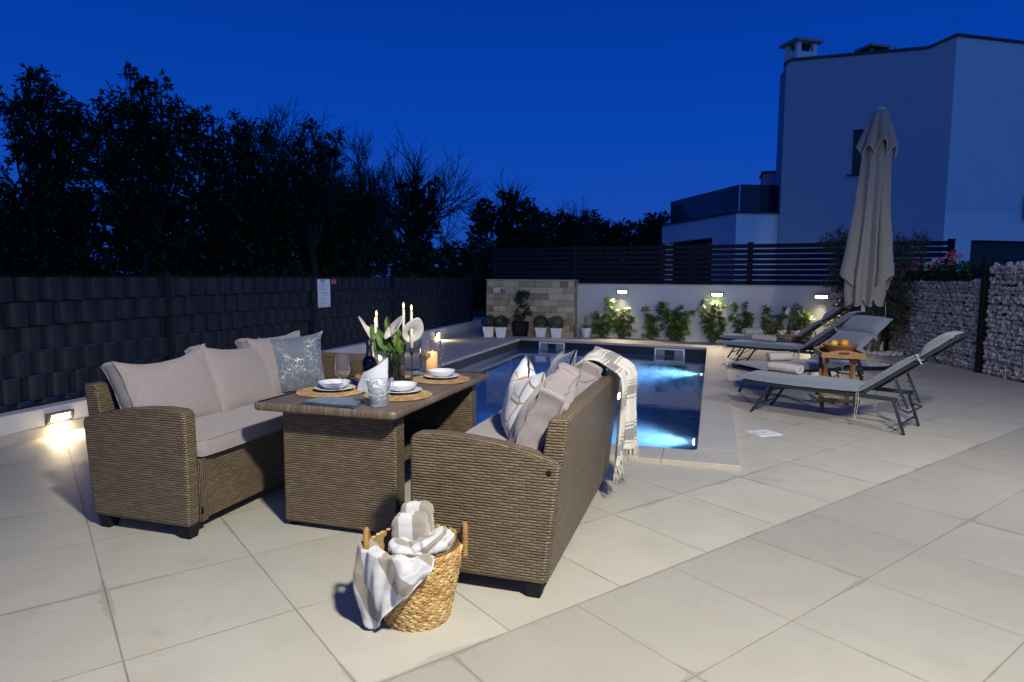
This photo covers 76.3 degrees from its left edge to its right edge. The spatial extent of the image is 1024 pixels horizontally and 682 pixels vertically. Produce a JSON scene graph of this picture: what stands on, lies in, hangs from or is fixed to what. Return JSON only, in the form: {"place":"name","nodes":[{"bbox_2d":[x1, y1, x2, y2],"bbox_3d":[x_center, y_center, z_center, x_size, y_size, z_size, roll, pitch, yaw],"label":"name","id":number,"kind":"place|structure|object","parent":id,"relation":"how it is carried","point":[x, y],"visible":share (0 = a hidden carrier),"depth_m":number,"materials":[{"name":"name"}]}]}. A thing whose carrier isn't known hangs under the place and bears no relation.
{"place":"outdoors","nodes":[
{"label":"outdoors","id":0,"kind":"place"},
{"bbox_2d":[34,289,485,326],"bbox_3d":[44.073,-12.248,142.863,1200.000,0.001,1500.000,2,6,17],"label":"ground","id":1,"kind":"structure","parent":0,"point":[479,313],"depth_m":26.40,"materials":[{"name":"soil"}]},
{"bbox_2d":[0,62,98,322],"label":"leafy tree","id":2,"kind":"object","parent":1,"relation":"on","point":[42,148],"visible":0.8,"depth_m":15.38,"materials":[{"name":"green plant"}]},
{"bbox_2d":[62,61,206,317],"bbox_3d":[-8.689,-3.258,15.295,3.047,6.494,2.030,-1,6,-14],"label":"leafy tree","id":3,"kind":"object","parent":1,"relation":"on","point":[120,162],"visible":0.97,"depth_m":14.90,"materials":[{"name":"green plant"}]},
{"bbox_2d":[5,185,374,327],"bbox_3d":[-9.448,-2.285,19.197,13.097,4.784,4.525,-3,7,-32],"label":"thicket","id":4,"kind":"object","parent":1,"relation":"on","point":[115,230],"visible":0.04,"depth_m":17.56,"materials":[{"name":"green plant"}]},
{"bbox_2d":[0,154,400,331],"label":"thicket","id":5,"kind":"object","parent":1,"relation":"on","point":[192,261],"visible":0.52,"depth_m":15.67,"materials":[{"name":"green plant"}]},
{"bbox_2d":[180,104,226,260],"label":"leafy tree","id":6,"kind":"object","parent":1,"relation":"on","point":[200,145],"visible":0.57,"depth_m":17.45,"materials":[{"name":"green plant"}]},
{"bbox_2d":[186,107,291,275],"bbox_3d":[-7.437,-3.287,17.764,2.829,6.053,2.106,-1,6,-12],"label":"leafy tree","id":7,"kind":"object","parent":1,"relation":"on","point":[244,136],"visible":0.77,"depth_m":17.38,"materials":[{"name":"green plant"}]},
{"bbox_2d":[193,92,362,202],"bbox_3d":[-8.528,-4.874,22.857,5.461,7.998,4.774,5,7,39],"label":"bare tree","id":8,"kind":"object","parent":1,"relation":"on","point":[281,149],"visible":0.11,"depth_m":22.78,"materials":[{"name":"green plant"}]},
{"bbox_2d":[246,113,356,319],"bbox_3d":[-5.981,-3.450,18.730,2.927,6.207,1.928,0,6,-4],"label":"leafy tree","id":9,"kind":"object","parent":1,"relation":"on","point":[311,186],"visible":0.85,"depth_m":18.51,"materials":[{"name":"green plant"}]},
{"bbox_2d":[292,104,369,263],"bbox_3d":[-6.077,-4.238,21.823,3.602,6.965,2.908,2,6,17],"label":"bare tree","id":10,"kind":"object","parent":1,"relation":"on","point":[319,173],"visible":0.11,"depth_m":21.28,"materials":[{"name":"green plant"}]},
{"bbox_2d":[310,178,389,275],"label":"leafy tree","id":11,"kind":"object","parent":1,"relation":"on","point":[365,199],"visible":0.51,"depth_m":20.58,"materials":[{"name":"green plant"}]},
{"bbox_2d":[285,125,434,263],"bbox_3d":[-5.920,-4.632,24.542,5.574,7.215,4.808,-4,7,-40],"label":"bare tree","id":12,"kind":"object","parent":1,"relation":"on","point":[371,182],"visible":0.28,"depth_m":24.60,"materials":[{"name":"brown plant"}]},
{"bbox_2d":[341,122,485,262],"bbox_3d":[-4.343,-5.129,27.343,5.655,7.693,7.982,5,7,39],"label":"bare tree","id":13,"kind":"object","parent":1,"relation":"on","point":[413,229],"visible":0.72,"depth_m":26.57,"materials":[{"name":"brown plant"}]},
{"bbox_2d":[370,223,562,310],"bbox_3d":[-1.636,-3.345,29.008,3.097,4.834,16.128,3,6,26],"label":"thicket","id":14,"kind":"object","parent":1,"relation":"on","point":[471,259],"visible":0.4,"depth_m":27.61,"materials":[{"name":"green plant"}]},
{"bbox_2d":[451,167,540,278],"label":"bare tree","id":15,"kind":"object","parent":1,"relation":"on","point":[485,224],"visible":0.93,"depth_m":32.34,"materials":[{"name":"brown plant"}]},
{"bbox_2d":[545,197,608,279],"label":"bare tree","id":16,"kind":"object","parent":1,"relation":"on","point":[581,236],"visible":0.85,"depth_m":44.38,"materials":[{"name":"green plant"}]},
{"bbox_2d":[515,205,711,283],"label":"wood","id":17,"kind":"object","parent":1,"relation":"on","point":[616,235],"visible":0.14,"depth_m":48.65,"materials":[{"name":"green plant"}]},
{"bbox_2d":[660,14,1023,285],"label":"modern house","id":18,"kind":"structure","parent":1,"relation":"on","point":[953,104],"depth_m":18.22,"materials":[{"name":"white paint"}]},
{"bbox_2d":[846,130,863,175],"bbox_3d":[9.944,-5.301,18.332,0.934,1.270,0.293,2,6,17],"label":"window","id":19,"kind":"structure","parent":18,"relation":"in","point":[856,156],"depth_m":18.50,"materials":[{"name":"black glass"}]},
{"bbox_2d":[969,240,1023,275],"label":"garage door","id":20,"kind":"structure","parent":18,"relation":"in","point":[1004,252],"depth_m":18.65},
{"bbox_2d":[0,317,1023,681],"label":"terrace paving","id":21,"kind":"structure","parent":0,"point":[258,587],"depth_m":3.37,"materials":[{"name":"tile"}]},
{"bbox_2d":[83,330,365,539],"bbox_3d":[-1.759,0.475,4.422,0.770,0.980,1.925,2,6,17],"label":"wicker sofa","id":22,"kind":"object","parent":21,"relation":"on","point":[189,442],"visible":0.67,"depth_m":3.65,"materials":[{"name":"wicker"}]},
{"bbox_2d":[257,331,324,392],"bbox_3d":[-1.608,0.170,4.807,0.460,0.450,0.157,-7,-6,-17],"label":"throw pillow","id":23,"kind":"object","parent":22,"relation":"on","point":[299,362],"visible":0.86,"depth_m":4.76,"materials":[{"name":"blue fabric"}]},
{"bbox_2d":[0,320,482,447],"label":"garden wall","id":24,"kind":"structure","parent":21,"relation":"on","point":[22,425],"depth_m":5.80,"materials":[{"name":"concrete"}]},
{"bbox_2d":[44,409,74,424],"bbox_3d":[-4.004,0.673,5.777,0.050,0.098,0.250,2,6,15],"label":"step light","id":25,"kind":"object","parent":24,"relation":"on","point":[58,416],"visible":1,"depth_m":5.77,"materials":[{"name":"white"}]},
{"bbox_2d":[0,272,472,412],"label":"privacy fence","id":26,"kind":"object","parent":24,"relation":"on","point":[165,307],"visible":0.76,"depth_m":7.10,"materials":[{"name":"plastic"}]},
{"bbox_2d":[317,279,330,307],"bbox_3d":[-2.933,-0.746,10.178,0.009,0.436,0.355,2,6,15],"label":"pool sign","id":27,"kind":"object","parent":26,"relation":"attached to","point":[323,285],"visible":1,"depth_m":10.17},
{"bbox_2d":[254,368,488,531],"bbox_3d":[-0.784,0.637,4.132,0.861,0.724,1.469,2,6,17],"label":"wicker table","id":28,"kind":"object","parent":21,"relation":"on","point":[344,467],"visible":0.72,"depth_m":3.55,"materials":[{"name":"wicker"}]},
{"bbox_2d":[296,386,361,397],"bbox_3d":[-1.072,0.297,3.854,0.392,0.010,0.392,2,6,17],"label":"placemat","id":29,"kind":"object","parent":28,"relation":"on","point":[311,392],"visible":0.71,"depth_m":3.78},
{"bbox_2d":[314,384,354,391],"bbox_3d":[-1.051,0.280,3.867,0.240,0.018,0.240,2,6,17],"label":"plate","id":30,"kind":"object","parent":29,"relation":"on","point":[348,386],"visible":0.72,"depth_m":3.84,"materials":[{"name":"white ceramic"}]},
{"bbox_2d":[318,379,350,388],"bbox_3d":[-1.054,0.260,3.870,0.187,0.043,0.187,2,6,17],"label":"bowl","id":31,"kind":"object","parent":30,"relation":"on","point":[333,383],"visible":0.99,"depth_m":3.85,"materials":[{"name":"white ceramic"}]},
{"bbox_2d":[299,397,364,407],"bbox_3d":[-0.946,0.326,3.539,0.346,0.016,0.250,2,6,17],"label":"napkin","id":32,"kind":"object","parent":28,"relation":"on","point":[352,402],"visible":1,"depth_m":3.49,"materials":[{"name":"blue fabric"}]},
{"bbox_2d":[362,340,376,373],"bbox_3d":[-0.865,0.142,3.949,0.088,0.303,0.088,2,6,17],"label":"champagne bottle","id":33,"kind":"object","parent":28,"relation":"on","point":[369,362],"visible":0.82,"depth_m":3.92,"materials":[{"name":"black glass"}]},
{"bbox_2d":[357,358,387,404],"bbox_3d":[-0.739,0.218,3.714,0.177,0.202,0.496,-3,6,-29],"label":"cloth napkin","id":34,"kind":"object","parent":28,"relation":"on","point":[380,371],"visible":0.67,"depth_m":3.83,"materials":[{"name":"white fabric"}]},
{"bbox_2d":[363,377,394,407],"bbox_3d":[-0.703,0.267,3.436,0.144,0.155,0.145,6,8,45],"label":"ice bucket","id":35,"kind":"object","parent":28,"relation":"on","point":[378,388],"visible":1,"depth_m":3.42,"materials":[{"name":"clear glass"}]},
{"bbox_2d":[382,350,403,380],"bbox_3d":[-0.774,0.158,4.248,0.138,0.214,0.138,2,6,17],"label":"glass vase","id":36,"kind":"object","parent":28,"relation":"on","point":[395,373],"visible":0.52,"depth_m":4.21,"materials":[{"name":"green"}]},
{"bbox_2d":[358,316,385,357],"bbox_3d":[-0.906,0.035,4.263,0.141,0.398,0.198,8,10,55],"label":"calla lily","id":37,"kind":"object","parent":36,"relation":"in","point":[367,329],"visible":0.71,"depth_m":4.20,"materials":[{"name":"white plant"}]},
{"bbox_2d":[370,324,390,361],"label":"calla leaf","id":38,"kind":"object","parent":36,"relation":"in","point":[383,343],"visible":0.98,"depth_m":4.19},
{"bbox_2d":[373,338,390,361],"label":"calla leaf","id":39,"kind":"object","parent":36,"relation":"in","point":[378,349],"visible":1,"depth_m":4.16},
{"bbox_2d":[384,316,394,361],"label":"calla leaf","id":40,"kind":"object","parent":36,"relation":"in","point":[386,326],"visible":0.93,"depth_m":4.21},
{"bbox_2d":[384,316,402,361],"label":"calla lily","id":41,"kind":"object","parent":36,"relation":"in","point":[395,326],"visible":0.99,"depth_m":4.17,"materials":[{"name":"white plant"}]},
{"bbox_2d":[393,338,403,369],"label":"calla leaf","id":42,"kind":"object","parent":36,"relation":"in","point":[398,349],"visible":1,"depth_m":4.17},
{"bbox_2d":[398,318,423,361],"bbox_3d":[-0.674,0.046,4.169,0.208,0.397,0.103,2,6,17],"label":"calla lily","id":43,"kind":"object","parent":36,"relation":"in","point":[416,325],"visible":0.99,"depth_m":4.15,"materials":[{"name":"white plant"}]},
{"bbox_2d":[363,390,431,401],"bbox_3d":[-0.655,0.308,3.755,0.392,0.010,0.392,-4,7,-40],"label":"placemat","id":44,"kind":"object","parent":28,"relation":"on","point":[419,395],"visible":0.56,"depth_m":3.68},
{"bbox_2d":[385,386,421,393],"bbox_3d":[-0.643,0.288,3.800,0.240,0.018,0.240,2,6,17],"label":"plate","id":45,"kind":"object","parent":44,"relation":"on","point":[415,388],"visible":0.52,"depth_m":3.78,"materials":[{"name":"white ceramic"}]},
{"bbox_2d":[385,381,416,391],"bbox_3d":[-0.646,0.268,3.803,0.187,0.043,0.187,2,6,17],"label":"bowl","id":46,"kind":"object","parent":45,"relation":"on","point":[401,386],"visible":0.92,"depth_m":3.78,"materials":[{"name":"white ceramic"}]},
{"bbox_2d":[410,347,417,383],"bbox_3d":[-0.642,0.157,4.181,0.080,0.230,0.080,2,6,17],"label":"candlestick","id":47,"kind":"object","parent":28,"relation":"on","point":[411,351],"visible":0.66,"depth_m":4.18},
{"bbox_2d":[410,305,412,347],"bbox_3d":[-0.640,-0.087,4.157,0.021,0.293,0.021,2,6,17],"label":"taper candle","id":48,"kind":"object","parent":47,"relation":"in","point":[411,330],"visible":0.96,"depth_m":4.15,"materials":[{"name":"beige wax"}]},
{"bbox_2d":[405,370,428,375],"bbox_3d":[-0.632,0.225,4.589,0.227,0.016,0.223,3,6,22],"label":"napkin","id":49,"kind":"object","parent":28,"relation":"on","point":[417,373],"visible":0.5,"depth_m":4.54,"materials":[{"name":"blue fabric"}]},
{"bbox_2d":[419,339,441,371],"bbox_3d":[-0.579,0.107,4.640,0.156,0.222,0.156,2,6,17],"label":"candle cylinder","id":50,"kind":"object","parent":28,"relation":"on","point":[440,353],"visible":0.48,"depth_m":4.61,"materials":[{"name":"clear glass"}]},
{"bbox_2d":[427,351,436,370],"bbox_3d":[-0.570,0.138,4.640,0.076,0.148,0.076,2,6,17],"label":"pillar candle","id":51,"kind":"object","parent":50,"relation":"in","point":[432,362],"visible":0.67,"depth_m":4.61,"materials":[{"name":"beige wax"}]},
{"bbox_2d":[413,375,469,383],"bbox_3d":[-0.472,0.253,4.334,0.392,0.010,0.392,0,6,-7],"label":"placemat","id":52,"kind":"object","parent":28,"relation":"on","point":[422,379],"visible":0.69,"depth_m":4.25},
{"bbox_2d":[424,373,459,378],"bbox_3d":[-0.469,0.235,4.356,0.240,0.018,0.240,2,6,17],"label":"plate","id":53,"kind":"object","parent":52,"relation":"on","point":[447,377],"visible":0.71,"depth_m":4.34,"materials":[{"name":"white ceramic"}]},
{"bbox_2d":[428,368,454,376],"bbox_3d":[-0.471,0.215,4.359,0.187,0.043,0.187,2,6,17],"label":"bowl","id":54,"kind":"object","parent":53,"relation":"on","point":[440,372],"visible":0.98,"depth_m":4.32,"materials":[{"name":"white ceramic"}]},
{"bbox_2d":[363,522,467,631],"bbox_3d":[-0.396,0.951,2.699,0.397,0.391,0.396,5,7,38],"label":"seagrass basket","id":55,"kind":"object","parent":21,"relation":"on","point":[427,603],"visible":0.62,"depth_m":2.58,"materials":[{"name":"wicker"}]},
{"bbox_2d":[353,541,433,628],"bbox_3d":[-0.466,0.980,2.554,0.368,0.332,0.150,3,6,24],"label":"hanging towel","id":56,"kind":"object","parent":55,"relation":"hanging from","point":[385,583],"visible":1,"depth_m":2.50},
{"bbox_2d":[391,511,429,540],"bbox_3d":[-0.419,0.844,2.729,0.168,0.258,0.121,1,6,7],"label":"striped towel","id":57,"kind":"object","parent":55,"relation":"in","point":[413,525],"visible":0.45,"depth_m":2.68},
{"bbox_2d":[388,537,435,557],"bbox_3d":[-0.403,0.848,2.622,0.193,0.109,0.116,0,6,-6],"label":"striped towel","id":58,"kind":"object","parent":55,"relation":"in","point":[402,545],"visible":0.49,"depth_m":2.59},
{"bbox_2d":[400,501,433,531],"bbox_3d":[-0.405,0.815,2.775,0.156,0.259,0.087,1,6,3],"label":"striped towel","id":59,"kind":"object","parent":55,"relation":"in","point":[426,507],"visible":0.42,"depth_m":2.76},
{"bbox_2d":[410,526,454,554],"bbox_3d":[-0.326,0.827,2.654,0.197,0.127,0.142,-1,6,-15],"label":"striped towel","id":60,"kind":"object","parent":55,"relation":"in","point":[439,540],"visible":0.82,"depth_m":2.60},
{"bbox_2d":[482,314,495,336],"bbox_3d":[-0.535,-0.369,15.393,0.398,0.542,0.384,1,6,11],"label":"square planter","id":61,"kind":"object","parent":21,"relation":"on","point":[488,331],"visible":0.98,"depth_m":15.30,"materials":[{"name":"ceramic"}]},
{"bbox_2d":[493,315,508,337],"bbox_3d":[-0.249,-0.356,15.277,0.387,0.542,0.386,1,6,7],"label":"square planter","id":62,"kind":"object","parent":21,"relation":"on","point":[501,331],"visible":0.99,"depth_m":15.19,"materials":[{"name":"ceramic"}]},
{"bbox_2d":[411,346,619,597],"bbox_3d":[0.123,0.564,3.704,0.755,0.960,1.770,2,6,17],"label":"wicker sofa","id":63,"kind":"object","parent":21,"relation":"on","point":[519,499],"visible":0.94,"depth_m":2.89,"materials":[{"name":"wicker"}]},
{"bbox_2d":[501,355,544,437],"bbox_3d":[0.059,0.336,3.546,0.179,0.460,0.470,17,6,-12],"label":"throw pillow","id":64,"kind":"object","parent":63,"relation":"on","point":[525,380],"visible":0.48,"depth_m":3.45,"materials":[{"name":"white fabric"}]},
{"bbox_2d":[545,350,576,377],"bbox_3d":[0.281,0.272,4.092,0.150,0.460,0.470,20,-4,-5],"label":"throw pillow","id":65,"kind":"object","parent":63,"relation":"on","point":[569,358],"visible":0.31,"depth_m":3.97,"materials":[{"name":"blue fabric"}]},
{"bbox_2d":[575,349,638,484],"bbox_3d":[0.572,0.460,4.203,0.478,0.799,0.524,2,6,17],"label":"throw blanket","id":66,"kind":"object","parent":63,"relation":"on","point":[619,366],"visible":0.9,"depth_m":4.10,"materials":[{"name":"fabric"}]},
{"bbox_2d":[512,289,531,335],"bbox_3d":[0.224,-0.651,15.214,0.400,1.144,0.470,-4,7,-40],"label":"black planter","id":67,"kind":"object","parent":21,"relation":"on","point":[520,327],"visible":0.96,"depth_m":15.16,"materials":[{"name":"plastic"}]},
{"bbox_2d":[486,279,578,337],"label":"stone pier","id":68,"kind":"structure","parent":21,"relation":"on","point":[548,299],"depth_m":15.34,"materials":[{"name":"stone"}]},
{"bbox_2d":[533,315,548,336],"bbox_3d":[0.672,-0.347,15.188,0.396,0.549,0.397,1,6,7],"label":"square planter","id":69,"kind":"object","parent":21,"relation":"on","point":[540,331],"visible":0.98,"depth_m":15.09,"materials":[{"name":"ceramic"}]},
{"bbox_2d":[548,316,564,337],"bbox_3d":[1.024,-0.330,15.055,0.384,0.545,0.391,1,6,5],"label":"square planter","id":70,"kind":"object","parent":21,"relation":"on","point":[556,331],"visible":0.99,"depth_m":14.96,"materials":[{"name":"ceramic"}]},
{"bbox_2d":[403,336,739,469],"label":"swimming pool","id":71,"kind":"structure","parent":21,"relation":"in","point":[717,447],"depth_m":8.11,"materials":[{"name":"grey stone"}]},
{"bbox_2d":[539,342,564,348],"bbox_3d":[0.877,0.115,14.375,0.610,0.175,0.030,3,6,27],"label":"pool skimmer","id":72,"kind":"object","parent":71,"relation":"attached to","point":[554,345],"visible":0.73,"depth_m":14.36,"materials":[{"name":"white plastic"}]},
{"bbox_2d":[455,347,705,449],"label":"water","id":73,"kind":"structure","parent":71,"relation":"in","point":[669,397],"depth_m":9.14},
{"bbox_2d":[654,348,684,355],"bbox_3d":[3.190,0.240,13.211,0.610,0.175,0.030,3,6,27],"label":"pool skimmer","id":74,"kind":"object","parent":71,"relation":"attached to","point":[669,351],"visible":0.8,"depth_m":13.21,"materials":[{"name":"white plastic"}]},
{"bbox_2d":[579,314,594,337],"bbox_3d":[1.734,-0.366,15.368,0.425,0.562,0.498,-3,7,-34],"label":"bromeliad pot","id":75,"kind":"object","parent":21,"relation":"on","point":[586,330],"visible":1,"depth_m":15.31,"materials":[{"name":"ceramic"}]},
{"bbox_2d":[589,310,614,336],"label":"shrub","id":76,"kind":"object","parent":21,"relation":"on","point":[599,331],"visible":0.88,"depth_m":15.40,"materials":[{"name":"green plant"}]},
{"bbox_2d":[599,296,636,337],"bbox_3d":[2.492,-0.541,15.227,0.902,0.999,0.405,2,6,17],"label":"shrub","id":77,"kind":"object","parent":21,"relation":"on","point":[618,321],"visible":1,"depth_m":15.18,"materials":[{"name":"green plant"}]},
{"bbox_2d":[641,305,663,339],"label":"shrub","id":78,"kind":"object","parent":21,"relation":"on","point":[650,319],"visible":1,"depth_m":14.84,"materials":[{"name":"green plant"}]},
{"bbox_2d":[656,301,697,341],"bbox_3d":[3.643,-0.439,14.588,1.002,0.928,0.478,1,6,8],"label":"shrub","id":79,"kind":"object","parent":21,"relation":"on","point":[675,328],"visible":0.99,"depth_m":14.56,"materials":[{"name":"green plant"}]},
{"bbox_2d":[695,296,726,342],"bbox_3d":[4.353,-0.459,14.204,0.708,1.049,0.394,0,6,-1],"label":"shrub","id":80,"kind":"object","parent":21,"relation":"on","point":[712,332],"visible":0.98,"depth_m":14.16,"materials":[{"name":"green plant"}]},
{"bbox_2d":[577,283,886,349],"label":"wall","id":81,"kind":"structure","parent":21,"relation":"on","point":[635,299],"depth_m":14.53,"materials":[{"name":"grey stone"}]},
{"bbox_2d":[493,239,955,284],"bbox_3d":[4.082,-1.563,14.926,10.105,1.335,0.105,3,6,25],"label":"slat fence","id":82,"kind":"object","parent":81,"relation":"on","point":[662,262],"visible":0.68,"depth_m":14.98,"materials":[{"name":"metal"}]},
{"bbox_2d":[728,301,755,333],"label":"shrub","id":83,"kind":"object","parent":21,"relation":"on","point":[746,316],"visible":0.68,"depth_m":13.93,"materials":[{"name":"green plant"}]},
{"bbox_2d":[746,429,782,436],"bbox_3d":[2.293,0.834,5.933,0.235,0.010,0.205,-2,6,-18],"label":"skimmer cover","id":84,"kind":"object","parent":21,"relation":"on","point":[764,432],"visible":1,"depth_m":5.92,"materials":[{"name":"white plastic"}]},
{"bbox_2d":[760,304,789,334],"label":"shrub","id":85,"kind":"object","parent":21,"relation":"on","point":[776,323],"visible":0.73,"depth_m":13.60,"materials":[{"name":"green plant"}]},
{"bbox_2d":[719,307,846,356],"bbox_3d":[4.661,-0.143,11.307,1.947,0.944,0.615,4,7,36],"label":"sun lounger","id":86,"kind":"object","parent":21,"relation":"on","point":[829,315],"visible":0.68,"depth_m":11.02,"materials":[{"name":"fabric"}]},
{"bbox_2d":[742,328,762,334],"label":"rolled towel","id":87,"kind":"object","parent":86,"relation":"on","point":[748,331],"visible":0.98,"depth_m":11.61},
{"bbox_2d":[775,333,801,358],"bbox_3d":[4.673,0.115,11.043,0.436,0.457,0.436,2,6,17],"label":"wire side table","id":88,"kind":"object","parent":21,"relation":"on","point":[785,335],"visible":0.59,"depth_m":10.88,"materials":[{"name":"brown metal"}]},
{"bbox_2d":[723,311,867,374],"bbox_3d":[4.316,-0.023,10.052,1.947,0.944,0.615,5,8,42],"label":"sun lounger","id":89,"kind":"object","parent":21,"relation":"on","point":[823,336],"visible":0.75,"depth_m":9.90,"materials":[{"name":"fabric"}]},
{"bbox_2d":[752,334,776,341],"bbox_3d":[4.034,-0.052,10.450,0.128,0.108,0.378,-4,7,-39],"label":"rolled towel","id":90,"kind":"object","parent":89,"relation":"on","point":[764,337],"visible":1,"depth_m":10.40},
{"bbox_2d":[787,303,814,342],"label":"shrub","id":91,"kind":"object","parent":21,"relation":"on","point":[803,320],"visible":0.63,"depth_m":13.34,"materials":[{"name":"green plant"}]},
{"bbox_2d":[727,315,892,399],"bbox_3d":[3.672,0.172,8.030,1.947,0.944,0.615,-1,6,-17],"label":"sun lounger","id":92,"kind":"object","parent":21,"relation":"on","point":[862,331],"visible":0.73,"depth_m":7.97,"materials":[{"name":"fabric"}]},
{"bbox_2d":[766,351,792,360],"bbox_3d":[3.258,0.185,7.951,0.305,0.115,0.138,0,6,-7],"label":"rolled towel","id":93,"kind":"object","parent":92,"relation":"on","point":[779,356],"visible":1,"depth_m":7.90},
{"bbox_2d":[815,355,859,411],"bbox_3d":[3.543,0.442,7.109,0.391,0.586,0.428,2,6,17],"label":"tray table","id":94,"kind":"object","parent":21,"relation":"on","point":[822,399],"visible":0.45,"depth_m":6.99,"materials":[{"name":"brown wood"}]},
{"bbox_2d":[813,346,865,358],"bbox_3d":[3.545,0.113,7.077,0.421,0.084,0.610,2,6,17],"label":"serving tray","id":95,"kind":"object","parent":94,"relation":"on","point":[822,351],"visible":0.73,"depth_m":6.81,"materials":[{"name":"brown wood"}]},
{"bbox_2d":[821,342,858,354],"bbox_3d":[3.574,0.087,7.101,0.377,0.108,0.363,2,6,17],"label":"fruit bowl","id":96,"kind":"object","parent":95,"relation":"on","point":[849,347],"visible":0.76,"depth_m":7.00,"materials":[{"name":"brown wood"}]},
{"bbox_2d":[736,331,970,435],"bbox_3d":[3.285,0.324,6.443,1.947,0.944,0.615,6,8,44],"label":"sun lounger","id":97,"kind":"object","parent":21,"relation":"on","point":[936,346],"visible":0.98,"depth_m":6.23,"materials":[{"name":"fabric"}]},
{"bbox_2d":[767,361,803,373],"bbox_3d":[2.923,0.285,6.967,0.123,0.105,0.377,-3,6,-31],"label":"rolled towel","id":98,"kind":"object","parent":97,"relation":"on","point":[786,367],"visible":1,"depth_m":6.92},
{"bbox_2d":[820,298,894,349],"bbox_3d":[6.643,-0.326,12.617,1.336,1.125,0.700,2,6,17],"label":"dark shrub","id":99,"kind":"object","parent":21,"relation":"on","point":[851,310],"visible":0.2,"depth_m":12.58,"materials":[{"name":"green plant"}]},
{"bbox_2d":[840,107,898,370],"bbox_3d":[5.596,-1.591,10.258,0.880,4.030,0.880,2,6,17],"label":"closed parasol","id":100,"kind":"object","parent":21,"relation":"on","point":[867,273],"visible":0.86,"depth_m":10.05,"materials":[{"name":"beige fabric"}]},
{"bbox_2d":[815,225,933,351],"bbox_3d":[6.829,-0.960,12.196,2.342,2.473,1.190,2,6,17],"label":"olive tree","id":101,"kind":"object","parent":21,"relation":"on","point":[894,306],"visible":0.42,"depth_m":12.14,"materials":[{"name":"green plant"}]},
{"bbox_2d":[862,348,902,355],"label":"white pebbles","id":102,"kind":"object","parent":21,"relation":"on","point":[882,353],"visible":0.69,"depth_m":12.13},
{"bbox_2d":[883,277,896,350],"bbox_3d":[7.385,-0.524,12.740,0.150,1.442,0.085,1,6,5],"label":"steel post","id":103,"kind":"object","parent":21,"relation":"on","point":[885,346],"visible":0.21,"depth_m":12.76,"materials":[{"name":"black metal"}]},
{"bbox_2d":[887,278,992,370],"bbox_3d":[7.306,-0.350,11.277,0.256,1.486,2.889,1,6,5],"label":"gabion","id":104,"kind":"object","parent":21,"relation":"on","point":[939,308],"visible":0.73,"depth_m":10.90,"materials":[{"name":"stone"}]},
{"bbox_2d":[898,249,981,280],"bbox_3d":[7.296,-1.293,11.205,0.355,0.518,2.423,1,6,5],"label":"flower box","id":105,"kind":"object","parent":104,"relation":"on","point":[931,272],"visible":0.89,"depth_m":10.75,"materials":[{"name":"green plant"}]},
{"bbox_2d":[974,259,995,372],"bbox_3d":[7.103,-0.374,9.794,0.150,1.712,0.085,1,6,5],"label":"steel post","id":106,"kind":"object","parent":21,"relation":"on","point":[985,276],"visible":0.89,"depth_m":9.77,"materials":[{"name":"black metal"}]},
{"bbox_2d":[979,261,1023,382],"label":"gabion","id":107,"kind":"object","parent":21,"relation":"on","point":[1003,349],"visible":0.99,"depth_m":9.30,"materials":[{"name":"stone"}]},
{"bbox_2d":[0,0,1023,277],"label":"sky","id":108,"kind":"structure","parent":0,"point":[631,109],"materials":[{"name":"blue"}]},
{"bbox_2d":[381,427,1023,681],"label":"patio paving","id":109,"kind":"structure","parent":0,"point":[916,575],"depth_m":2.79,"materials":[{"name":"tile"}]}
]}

